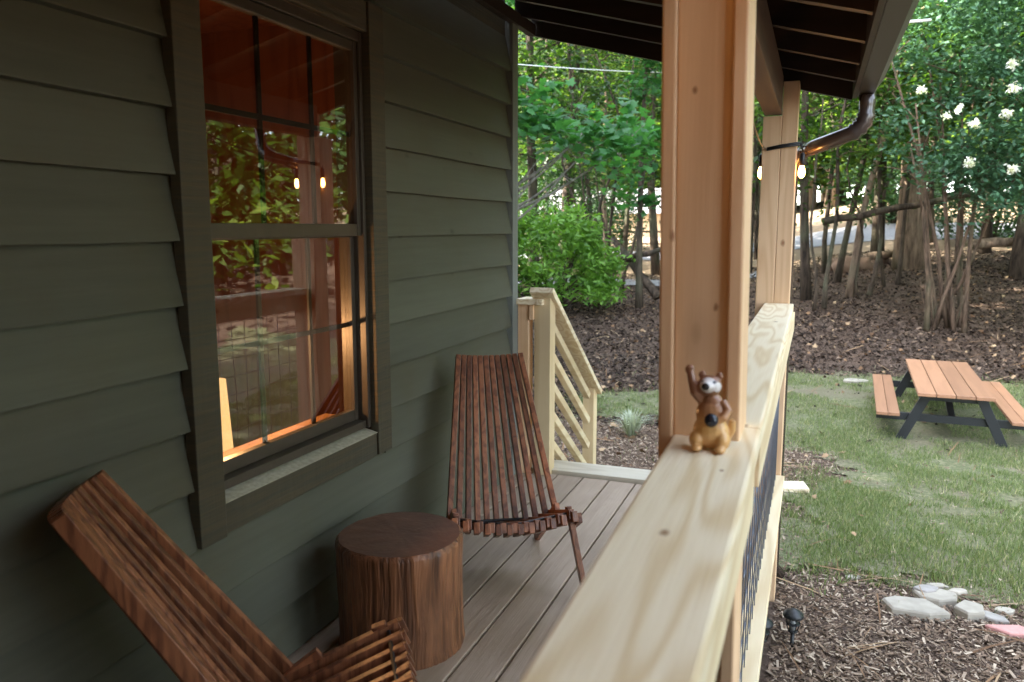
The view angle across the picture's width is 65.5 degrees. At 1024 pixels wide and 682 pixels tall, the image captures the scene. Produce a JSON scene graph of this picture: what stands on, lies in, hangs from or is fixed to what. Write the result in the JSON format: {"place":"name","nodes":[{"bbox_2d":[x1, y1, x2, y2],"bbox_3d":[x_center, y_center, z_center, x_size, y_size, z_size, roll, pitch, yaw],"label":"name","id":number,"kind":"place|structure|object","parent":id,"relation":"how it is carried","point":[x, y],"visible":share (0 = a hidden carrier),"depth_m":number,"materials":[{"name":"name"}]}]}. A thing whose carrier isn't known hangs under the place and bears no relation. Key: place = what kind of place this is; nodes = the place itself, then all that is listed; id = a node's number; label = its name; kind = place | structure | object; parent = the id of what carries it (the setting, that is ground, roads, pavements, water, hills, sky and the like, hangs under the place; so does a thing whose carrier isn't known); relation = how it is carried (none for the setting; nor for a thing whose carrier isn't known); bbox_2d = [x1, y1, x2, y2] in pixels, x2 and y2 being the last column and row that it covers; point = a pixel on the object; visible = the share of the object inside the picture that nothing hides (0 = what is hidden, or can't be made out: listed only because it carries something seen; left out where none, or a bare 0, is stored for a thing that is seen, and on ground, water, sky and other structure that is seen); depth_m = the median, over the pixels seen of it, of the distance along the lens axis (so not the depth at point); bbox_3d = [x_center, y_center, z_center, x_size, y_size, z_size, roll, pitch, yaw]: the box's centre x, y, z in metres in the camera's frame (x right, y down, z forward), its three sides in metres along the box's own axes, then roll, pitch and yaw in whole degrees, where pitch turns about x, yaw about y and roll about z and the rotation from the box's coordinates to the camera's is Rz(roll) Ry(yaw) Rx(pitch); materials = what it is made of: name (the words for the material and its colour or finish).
{"place":"outdoors","nodes":[
{"label":"outdoors","id":0,"kind":"place"},
{"bbox_2d":[219,378,233,451],"bbox_3d":[-0.990,0.295,2.675,0.100,0.335,0.100,3,9,21],"label":"table lamp","id":1,"kind":"object","parent":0,"point":[227,439],"visible":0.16,"depth_m":2.65,"materials":[{"name":"beige fabric"}]},
{"bbox_2d":[518,271,756,285],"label":"gravel path","id":2,"kind":"structure","parent":0,"point":[632,282],"depth_m":21.13,"materials":[{"name":"grey gravel"}]},
{"bbox_2d":[521,177,1004,213],"label":"sky","id":3,"kind":"structure","parent":0,"point":[798,197],"materials":[{"name":"white"}]},
{"bbox_2d":[518,222,1014,259],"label":"gravel road","id":4,"kind":"structure","parent":0,"point":[890,228],"depth_m":25.63,"materials":[{"name":"grey gravel"}]},
{"bbox_2d":[518,192,1023,681],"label":"ground","id":5,"kind":"structure","parent":0,"point":[817,225],"depth_m":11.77,"materials":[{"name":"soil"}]},
{"bbox_2d":[0,0,517,681],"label":"house","id":6,"kind":"structure","parent":5,"relation":"on","point":[294,222],"depth_m":2.45,"materials":[{"name":"green wood"}]},
{"bbox_2d":[160,0,391,549],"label":"window","id":7,"kind":"structure","parent":6,"relation":"in","point":[233,487],"depth_m":2.47,"materials":[{"name":"black paint"}]},
{"bbox_2d":[474,0,886,99],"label":"porch roof","id":8,"kind":"structure","parent":6,"relation":"attached to","point":[824,47],"depth_m":3.55,"materials":[{"name":"brown wood"}]},
{"bbox_2d":[776,0,918,579],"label":"gutter","id":9,"kind":"object","parent":8,"relation":"attached to","point":[895,19],"visible":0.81,"depth_m":3.64,"materials":[{"name":"brown paint"}]},
{"bbox_2d":[287,460,761,681],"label":"porch deck","id":10,"kind":"structure","parent":5,"relation":"on","point":[519,592],"depth_m":3.09,"materials":[{"name":"brown grey-brown composite decking boards"}]},
{"bbox_2d":[47,470,417,681],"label":"stick chair","id":11,"kind":"object","parent":10,"relation":"on","point":[189,619],"visible":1,"depth_m":1.78,"materials":[{"name":"brown wood"}]},
{"bbox_2d":[335,512,464,670],"bbox_3d":[-0.360,0.798,2.594,0.412,0.364,0.416,3,9,21],"label":"stump table","id":12,"kind":"object","parent":10,"relation":"on","point":[406,567],"visible":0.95,"depth_m":2.44,"materials":[{"name":"brown wood"}]},
{"bbox_2d":[446,353,584,583],"bbox_3d":[-0.042,0.506,3.113,0.531,0.823,0.780,-1,8,-9],"label":"stick chair","id":13,"kind":"object","parent":10,"relation":"on","point":[471,377],"visible":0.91,"depth_m":3.22,"materials":[{"name":"brown wood"}]},
{"bbox_2d":[518,30,563,211],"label":"tree","id":14,"kind":"object","parent":5,"relation":"on","point":[521,196],"visible":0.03,"depth_m":38.70,"materials":[{"name":"green plant"}]},
{"bbox_2d":[516,287,601,474],"bbox_3d":[-0.069,0.566,5.054,1.080,1.924,1.263,3,9,21],"label":"stair railing","id":15,"kind":"object","parent":5,"relation":"on","point":[542,308],"visible":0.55,"depth_m":4.35,"materials":[{"name":"brown wood"}]},
{"bbox_2d":[518,146,616,267],"bbox_3d":[0.848,-4.036,24.988,5.209,4.551,4.247,5,10,33],"label":"shrub","id":16,"kind":"object","parent":5,"relation":"on","point":[548,199],"visible":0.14,"depth_m":24.57,"materials":[{"name":"green plant"}]},
{"bbox_2d":[507,1,627,262],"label":"woodland tree","id":17,"kind":"object","parent":5,"relation":"on","point":[548,62],"visible":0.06,"depth_m":26.27,"materials":[{"name":"green plant"}]},
{"bbox_2d":[505,2,631,272],"bbox_3d":[0.208,-7.939,20.874,7.450,13.108,7.051,3,9,21],"label":"woodland tree","id":18,"kind":"object","parent":5,"relation":"on","point":[532,187],"visible":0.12,"depth_m":21.18,"materials":[{"name":"green plant"}]},
{"bbox_2d":[518,194,635,308],"bbox_3d":[0.657,-1.765,16.537,3.695,2.506,3.251,3,9,21],"label":"rhododendron","id":19,"kind":"object","parent":5,"relation":"on","point":[580,250],"visible":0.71,"depth_m":15.88,"materials":[{"name":"green plant"}]},
{"bbox_2d":[518,39,642,223],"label":"woodland tree","id":20,"kind":"object","parent":5,"relation":"on","point":[600,58],"visible":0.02,"depth_m":26.94,"materials":[{"name":"green plant"}]},
{"bbox_2d":[505,0,660,219],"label":"maple tree","id":21,"kind":"object","parent":5,"relation":"on","point":[534,125],"visible":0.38,"depth_m":11.87,"materials":[{"name":"green plant"}]},
{"bbox_2d":[518,167,647,264],"bbox_3d":[2.143,-4.100,26.778,5.144,4.200,4.818,3,9,21],"label":"shrub","id":22,"kind":"object","parent":5,"relation":"on","point":[614,217],"visible":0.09,"depth_m":26.53,"materials":[{"name":"green plant"}]},
{"bbox_2d":[512,5,658,273],"bbox_3d":[1.483,-8.230,22.980,7.244,13.039,7.298,3,9,21],"label":"woodland tree","id":23,"kind":"object","parent":5,"relation":"on","point":[564,193],"visible":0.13,"depth_m":22.83,"materials":[{"name":"green plant"}]},
{"bbox_2d":[518,31,657,265],"bbox_3d":[1.525,-5.353,20.233,4.117,8.228,5.158,-6,10,-34],"label":"woodland tree","id":24,"kind":"object","parent":5,"relation":"on","point":[585,176],"visible":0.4,"depth_m":20.13,"materials":[{"name":"green plant"}]},
{"bbox_2d":[518,33,661,189],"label":"tree","id":25,"kind":"object","parent":5,"relation":"on","point":[601,110],"depth_m":37.68,"materials":[{"name":"green plant"}]},
{"bbox_2d":[528,42,660,275],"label":"woodland tree","id":26,"kind":"object","parent":5,"relation":"on","point":[604,212],"visible":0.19,"depth_m":22.02,"materials":[{"name":"green plant"}]},
{"bbox_2d":[542,45,648,298],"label":"sapling","id":27,"kind":"object","parent":5,"relation":"on","point":[611,158],"visible":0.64,"depth_m":17.63,"materials":[{"name":"green plant"}]},
{"bbox_2d":[538,188,660,239],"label":"outbuilding","id":28,"kind":"structure","parent":5,"relation":"on","point":[658,211],"depth_m":34.10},
{"bbox_2d":[556,180,649,251],"bbox_3d":[3.346,-4.685,30.282,4.563,3.768,3.987,3,9,21],"label":"shrub","id":29,"kind":"object","parent":5,"relation":"on","point":[622,214],"visible":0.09,"depth_m":29.89,"materials":[{"name":"green plant"}]},
{"bbox_2d":[549,60,661,273],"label":"sapling","id":30,"kind":"object","parent":5,"relation":"on","point":[604,173],"visible":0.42,"depth_m":18.08,"materials":[{"name":"green plant"}]},
{"bbox_2d":[555,68,661,291],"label":"sapling","id":31,"kind":"object","parent":5,"relation":"on","point":[633,242],"visible":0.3,"depth_m":19.04,"materials":[{"name":"green plant"}]},
{"bbox_2d":[564,49,661,187],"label":"tree","id":32,"kind":"object","parent":5,"relation":"on","point":[659,167],"visible":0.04,"depth_m":36.96,"materials":[{"name":"green plant"}]},
{"bbox_2d":[573,46,661,274],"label":"woodland tree","id":33,"kind":"object","parent":5,"relation":"on","point":[655,258],"visible":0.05,"depth_m":23.62,"materials":[{"name":"green plant"}]},
{"bbox_2d":[582,55,661,268],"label":"woodland tree","id":34,"kind":"object","parent":5,"relation":"on","point":[626,228],"visible":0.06,"depth_m":24.70,"materials":[{"name":"green plant"}]},
{"bbox_2d":[590,53,661,307],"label":"ivy clad tree","id":35,"kind":"object","parent":5,"relation":"on","point":[645,199],"visible":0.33,"depth_m":16.26,"materials":[{"name":"green plant"}]},
{"bbox_2d":[518,64,661,72],"bbox_3d":[1.944,-5.147,14.994,0.017,2.124,13.536,4,9,25],"label":"utility cable","id":36,"kind":"object","parent":35,"relation":"attached to","point":[578,68],"visible":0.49,"depth_m":13.15,"materials":[{"name":"white paint"}]},
{"bbox_2d":[610,236,659,299],"bbox_3d":[2.595,-1.559,16.909,0.196,1.304,1.526,-6,10,-36],"label":"leaning log","id":37,"kind":"object","parent":35,"relation":"on","point":[651,288],"visible":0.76,"depth_m":16.67,"materials":[{"name":"brown wood"}]},
{"bbox_2d":[617,248,659,261],"bbox_3d":[2.701,-1.804,16.767,1.121,0.337,0.148,5,9,30],"label":"leaning log","id":38,"kind":"object","parent":37,"relation":"on","point":[650,252],"visible":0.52,"depth_m":16.67,"materials":[{"name":"brown wood"}]},
{"bbox_2d":[609,405,658,435],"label":"ornamental grass","id":39,"kind":"object","parent":5,"relation":"on","point":[630,425],"depth_m":7.83,"materials":[{"name":"green plant"}]},
{"bbox_2d":[619,229,659,244],"bbox_3d":[5.492,-3.756,30.284,8.100,1.020,0.190,3,9,21],"label":"rail fence","id":40,"kind":"object","parent":5,"relation":"on","point":[634,232],"visible":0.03,"depth_m":30.38,"materials":[{"name":"brown wood"}]},
{"bbox_2d":[629,66,759,196],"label":"tree","id":41,"kind":"object","parent":5,"relation":"on","point":[660,143],"visible":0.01,"depth_m":37.99,"materials":[{"name":"green plant"}]},
{"bbox_2d":[658,0,756,681],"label":"porch post","id":42,"kind":"object","parent":5,"relation":"on","point":[708,65],"depth_m":1.36,"materials":[{"name":"brown wood"}]},
{"bbox_2d":[519,303,794,681],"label":"porch railing","id":43,"kind":"object","parent":42,"relation":"attached to","point":[652,598],"visible":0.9,"depth_m":0.95,"materials":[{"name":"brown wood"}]},
{"bbox_2d":[685,364,735,453],"bbox_3d":[0.328,0.112,1.324,0.084,0.142,0.066,3,9,21],"label":"raccoon figurine","id":44,"kind":"object","parent":43,"relation":"on","point":[712,429],"visible":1,"depth_m":1.32,"materials":[{"name":"ceramic"}]},
{"bbox_2d":[754,0,783,115],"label":"porch beam","id":45,"kind":"structure","parent":42,"relation":"on","point":[768,84],"depth_m":2.87,"materials":[{"name":"brown wood"}]},
{"bbox_2d":[753,121,804,178],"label":"string lights","id":46,"kind":"object","parent":45,"relation":"hanging from","point":[801,172],"visible":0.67,"depth_m":3.79,"materials":[{"name":"white glass"}]},
{"bbox_2d":[648,71,823,272],"bbox_3d":[6.247,-7.993,19.879,6.514,13.010,6.223,8,11,44],"label":"woodland tree","id":47,"kind":"object","parent":5,"relation":"on","point":[754,164],"visible":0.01,"depth_m":20.55,"materials":[{"name":"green plant"}]},
{"bbox_2d":[762,617,772,655],"bbox_3d":[1.122,1.349,3.576,0.092,0.236,0.092,3,9,21],"label":"path light","id":48,"kind":"object","parent":5,"relation":"on","point":[769,623],"visible":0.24,"depth_m":3.54,"materials":[{"name":"black paint"}]},
{"bbox_2d":[518,249,1023,535],"bbox_3d":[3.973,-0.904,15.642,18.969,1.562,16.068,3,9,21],"label":"leaf litter","id":49,"kind":"object","parent":5,"relation":"on","point":[803,335],"visible":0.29,"depth_m":13.03,"materials":[{"name":"brown plant"}]},
{"bbox_2d":[755,81,799,601],"bbox_3d":[1.301,0.071,4.014,0.158,2.640,0.135,3,9,21],"label":"porch post","id":50,"kind":"object","parent":5,"relation":"on","point":[776,220],"visible":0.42,"depth_m":3.85,"materials":[{"name":"brown wood"}]},
{"bbox_2d":[533,268,1023,681],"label":"twigs","id":51,"kind":"object","parent":5,"relation":"on","point":[991,677],"visible":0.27,"depth_m":4.21,"materials":[{"name":"brown wood"},{"name":"bark"}]},
{"bbox_2d":[994,606,1014,614],"bbox_3d":[2.469,1.358,3.994,0.082,0.030,0.071,7,11,42],"label":"stone","id":52,"kind":"object","parent":51,"relation":"on","point":[1009,612],"visible":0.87,"depth_m":3.98,"materials":[{"name":"grey stone"}]},
{"bbox_2d":[754,87,824,259],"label":"woodland tree","id":53,"kind":"object","parent":5,"relation":"on","point":[756,218],"visible":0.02,"depth_m":24.64,"materials":[{"name":"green plant"}]},
{"bbox_2d":[783,608,803,646],"bbox_3d":[1.286,1.339,3.654,0.092,0.236,0.092,3,9,21],"label":"path light","id":54,"kind":"object","parent":5,"relation":"on","point":[793,616],"visible":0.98,"depth_m":3.63,"materials":[{"name":"black paint"}]},
{"bbox_2d":[757,92,842,204],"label":"tree","id":55,"kind":"object","parent":5,"relation":"on","point":[823,171],"visible":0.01,"depth_m":36.95,"materials":[{"name":"green plant"}]},
{"bbox_2d":[757,63,896,209],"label":"tree","id":56,"kind":"object","parent":5,"relation":"on","point":[810,192],"visible":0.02,"depth_m":37.74,"materials":[{"name":"green plant"}]},
{"bbox_2d":[781,65,897,310],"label":"sapling","id":57,"kind":"object","parent":5,"relation":"on","point":[837,184],"visible":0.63,"depth_m":14.68,"materials":[{"name":"green plant"}]},
{"bbox_2d":[782,97,899,207],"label":"tree","id":58,"kind":"object","parent":5,"relation":"on","point":[820,168],"visible":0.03,"depth_m":36.00,"materials":[{"name":"green plant"}]},
{"bbox_2d":[810,100,871,199],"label":"tree","id":59,"kind":"object","parent":5,"relation":"on","point":[842,197],"depth_m":43.19,"materials":[{"name":"green plant"}]},
{"bbox_2d":[819,161,864,200],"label":"tree","id":60,"kind":"object","parent":5,"relation":"on","point":[822,196],"depth_m":66.23,"materials":[{"name":"green plant"}]},
{"bbox_2d":[831,255,859,273],"bbox_3d":[7.632,-1.675,18.238,0.606,0.588,0.589,3,9,21],"label":"boulder","id":61,"kind":"object","parent":5,"relation":"on","point":[847,263],"visible":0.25,"depth_m":18.03,"materials":[{"name":"brown stone"}]},
{"bbox_2d":[752,67,939,300],"bbox_3d":[5.838,-4.842,15.597,4.568,8.370,4.739,-7,11,-41],"label":"woodland tree","id":62,"kind":"object","parent":5,"relation":"on","point":[805,284],"visible":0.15,"depth_m":15.56,"materials":[{"name":"green plant"}]},
{"bbox_2d":[845,575,860,579],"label":"stone","id":63,"kind":"object","parent":5,"relation":"on","point":[852,578],"visible":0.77,"depth_m":4.37,"materials":[{"name":"grey stone"}]},
{"bbox_2d":[843,378,867,382],"bbox_3d":[4.470,0.523,10.366,0.318,0.040,0.220,2,8,15],"label":"flagstone","id":64,"kind":"object","parent":5,"relation":"on","point":[849,380],"visible":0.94,"depth_m":10.32,"materials":[{"name":"white stone"}]},
{"bbox_2d":[859,257,873,270],"bbox_3d":[8.062,-1.736,18.378,0.530,0.418,0.461,3,9,21],"label":"boulder","id":65,"kind":"object","parent":5,"relation":"on","point":[866,263],"visible":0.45,"depth_m":18.21,"materials":[{"name":"brown stone"}]},
{"bbox_2d":[798,12,946,273],"bbox_3d":[7.315,-5.682,17.873,4.982,8.626,4.476,3,9,21],"label":"woodland tree","id":66,"kind":"object","parent":5,"relation":"on","point":[824,245],"visible":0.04,"depth_m":18.32,"materials":[{"name":"green plant"}]},
{"bbox_2d":[809,6,951,198],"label":"tree","id":67,"kind":"object","parent":5,"relation":"on","point":[859,147],"visible":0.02,"depth_m":36.20,"materials":[{"name":"green plant"}]},
{"bbox_2d":[871,258,889,264],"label":"boulder","id":68,"kind":"object","parent":5,"relation":"on","point":[886,260],"visible":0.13,"depth_m":18.64,"materials":[{"name":"brown stone"}]},
{"bbox_2d":[799,5,963,297],"bbox_3d":[6.832,-3.492,14.947,2.997,5.697,2.413,-6,10,-36],"label":"sapling","id":69,"kind":"object","parent":5,"relation":"on","point":[874,274],"visible":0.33,"depth_m":15.20,"materials":[{"name":"green plant"}]},
{"bbox_2d":[822,191,973,225],"bbox_3d":[7.148,-2.457,14.845,2.564,0.613,0.147,3,9,21],"label":"leaning log","id":70,"kind":"object","parent":69,"relation":"on","point":[867,214],"visible":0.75,"depth_m":14.88,"materials":[{"name":"brown wood"}]},
{"bbox_2d":[817,154,956,226],"bbox_3d":[12.838,-4.867,26.866,4.410,3.471,4.081,7,11,40],"label":"shrub","id":71,"kind":"object","parent":5,"relation":"on","point":[890,217],"visible":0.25,"depth_m":26.82,"materials":[{"name":"green plant"}]},
{"bbox_2d":[864,243,934,260],"bbox_3d":[9.029,-2.066,18.550,1.648,0.440,0.194,-1,8,-5],"label":"fallen log","id":72,"kind":"object","parent":5,"relation":"on","point":[885,254],"visible":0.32,"depth_m":18.45,"materials":[{"name":"brown wood"}]},
{"bbox_2d":[828,11,974,169],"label":"tree","id":73,"kind":"object","parent":5,"relation":"on","point":[901,142],"depth_m":34.30,"materials":[{"name":"green plant"}]},
{"bbox_2d":[844,33,969,285],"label":"sapling","id":74,"kind":"object","parent":5,"relation":"on","point":[899,268],"visible":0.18,"depth_m":16.15,"materials":[{"name":"green plant"}]},
{"bbox_2d":[799,0,1018,282],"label":"woodland tree","id":75,"kind":"object","parent":5,"relation":"on","point":[841,261],"visible":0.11,"depth_m":16.75,"materials":[{"name":"green plant"}]},
{"bbox_2d":[798,0,1020,297],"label":"woodland tree","id":76,"kind":"object","parent":5,"relation":"on","point":[850,289],"visible":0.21,"depth_m":15.21,"materials":[{"name":"green plant"}]},
{"bbox_2d":[801,5,1020,251],"bbox_3d":[8.566,-8.182,18.241,7.172,13.012,6.946,3,9,21],"label":"woodland tree","id":77,"kind":"object","parent":5,"relation":"on","point":[874,245],"visible":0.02,"depth_m":18.81,"materials":[{"name":"green plant"}]},
{"bbox_2d":[882,595,949,621],"bbox_3d":[2.019,1.345,3.989,0.295,0.055,0.173,2,8,15],"label":"flagstone","id":78,"kind":"object","parent":5,"relation":"on","point":[921,608],"visible":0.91,"depth_m":3.95,"materials":[{"name":"grey stone"}]},
{"bbox_2d":[815,0,1023,270],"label":"woodland tree","id":79,"kind":"object","parent":5,"relation":"on","point":[913,256],"visible":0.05,"depth_m":17.52,"materials":[{"name":"green plant"}]},
{"bbox_2d":[912,584,938,594],"bbox_3d":[2.157,1.315,4.147,0.133,0.070,0.083,-1,8,-8],"label":"stone","id":80,"kind":"object","parent":5,"relation":"on","point":[925,588],"visible":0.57,"depth_m":4.13,"materials":[{"name":"grey stone"}]},
{"bbox_2d":[912,589,956,608],"bbox_3d":[2.187,1.327,4.100,0.208,0.060,0.146,1,8,6],"label":"flagstone","id":81,"kind":"object","parent":5,"relation":"on","point":[940,597],"visible":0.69,"depth_m":4.06,"materials":[{"name":"grey stone"}]},
{"bbox_2d":[849,0,1023,332],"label":"crape myrtle","id":82,"kind":"object","parent":5,"relation":"on","point":[962,161],"visible":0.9,"depth_m":12.05,"materials":[{"name":"green plant"}]},
{"bbox_2d":[926,582,948,588],"bbox_3d":[2.280,1.319,4.274,0.108,0.030,0.054,2,8,15],"label":"stone","id":83,"kind":"object","parent":5,"relation":"on","point":[938,585],"visible":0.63,"depth_m":4.26,"materials":[{"name":"grey stone"}]},
{"bbox_2d":[896,11,1013,242],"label":"woodland tree","id":84,"kind":"object","parent":5,"relation":"on","point":[931,195],"visible":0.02,"depth_m":21.97,"materials":[{"name":"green plant"}]},
{"bbox_2d":[948,588,967,597],"bbox_3d":[2.338,1.326,4.186,0.103,0.040,0.060,0,8,-2],"label":"stone","id":85,"kind":"object","parent":5,"relation":"on","point":[958,591],"visible":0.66,"depth_m":4.17,"materials":[{"name":"grey stone"}]},
{"bbox_2d":[934,106,984,194],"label":"tree","id":86,"kind":"object","parent":5,"relation":"on","point":[955,150],"depth_m":39.52,"materials":[{"name":"green plant"}]},
{"bbox_2d":[953,600,984,621],"bbox_3d":[2.280,1.347,3.960,0.148,0.060,0.136,-4,9,-25],"label":"flagstone","id":87,"kind":"object","parent":5,"relation":"on","point":[969,610],"visible":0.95,"depth_m":3.92,"materials":[{"name":"grey stone"}]},
{"bbox_2d":[926,136,1023,248],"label":"shrub","id":88,"kind":"object","parent":5,"relation":"on","point":[999,232],"visible":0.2,"depth_m":22.36,"materials":[{"name":"green plant"}]},
{"bbox_2d":[929,0,1023,279],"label":"woodland tree","id":89,"kind":"object","parent":5,"relation":"on","point":[1016,267],"visible":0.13,"depth_m":16.20,"materials":[{"name":"green plant"}]},
{"bbox_2d":[931,21,1023,198],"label":"tree","id":90,"kind":"object","parent":5,"relation":"on","point":[964,120],"visible":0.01,"depth_m":30.66,"materials":[{"name":"green plant"}]},
{"bbox_2d":[972,237,1013,249],"bbox_3d":[10.413,-2.078,16.783,1.359,0.352,0.236,3,9,21],"label":"fallen log","id":91,"kind":"object","parent":5,"relation":"on","point":[985,243],"visible":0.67,"depth_m":16.80,"materials":[{"name":"brown wood"}]},
{"bbox_2d":[984,610,1008,624],"bbox_3d":[2.349,1.363,3.915,0.076,0.040,0.168,-7,11,-40],"label":"stone","id":92,"kind":"object","parent":5,"relation":"on","point":[995,618],"visible":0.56,"depth_m":3.88,"materials":[{"name":"grey stone"}]},
{"bbox_2d":[979,25,1023,253],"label":"woodland tree","id":93,"kind":"object","parent":5,"relation":"on","point":[988,233],"visible":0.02,"depth_m":19.79,"materials":[{"name":"green plant"}]},
{"bbox_2d":[984,624,1023,639],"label":"paver","id":94,"kind":"object","parent":5,"relation":"on","point":[1017,631],"visible":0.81,"depth_m":3.77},
{"bbox_2d":[555,355,1023,618],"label":"lawn","id":95,"kind":"structure","parent":0,"point":[932,430],"depth_m":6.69,"materials":[{"name":"plant"}]},
{"bbox_2d":[783,481,808,492],"bbox_3d":[2.106,1.107,6.048,0.250,0.035,0.180,1,8,6],"label":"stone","id":96,"kind":"object","parent":95,"relation":"on","point":[795,486],"visible":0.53,"depth_m":6.00,"materials":[{"name":"white stone"}]},
{"bbox_2d":[872,359,1023,447],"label":"picnic table","id":97,"kind":"object","parent":95,"relation":"on","point":[948,383],"visible":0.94,"depth_m":7.86,"materials":[{"name":"brown wood"}]},
{"bbox_2d":[909,19,931,22],"bbox_3d":[4.004,-3.170,7.897,0.421,0.094,0.027,-4,9,-25],"label":"utility cable","id":98,"kind":"object","parent":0,"point":[920,20],"visible":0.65,"depth_m":7.91,"materials":[{"name":"white paint"}]}
]}

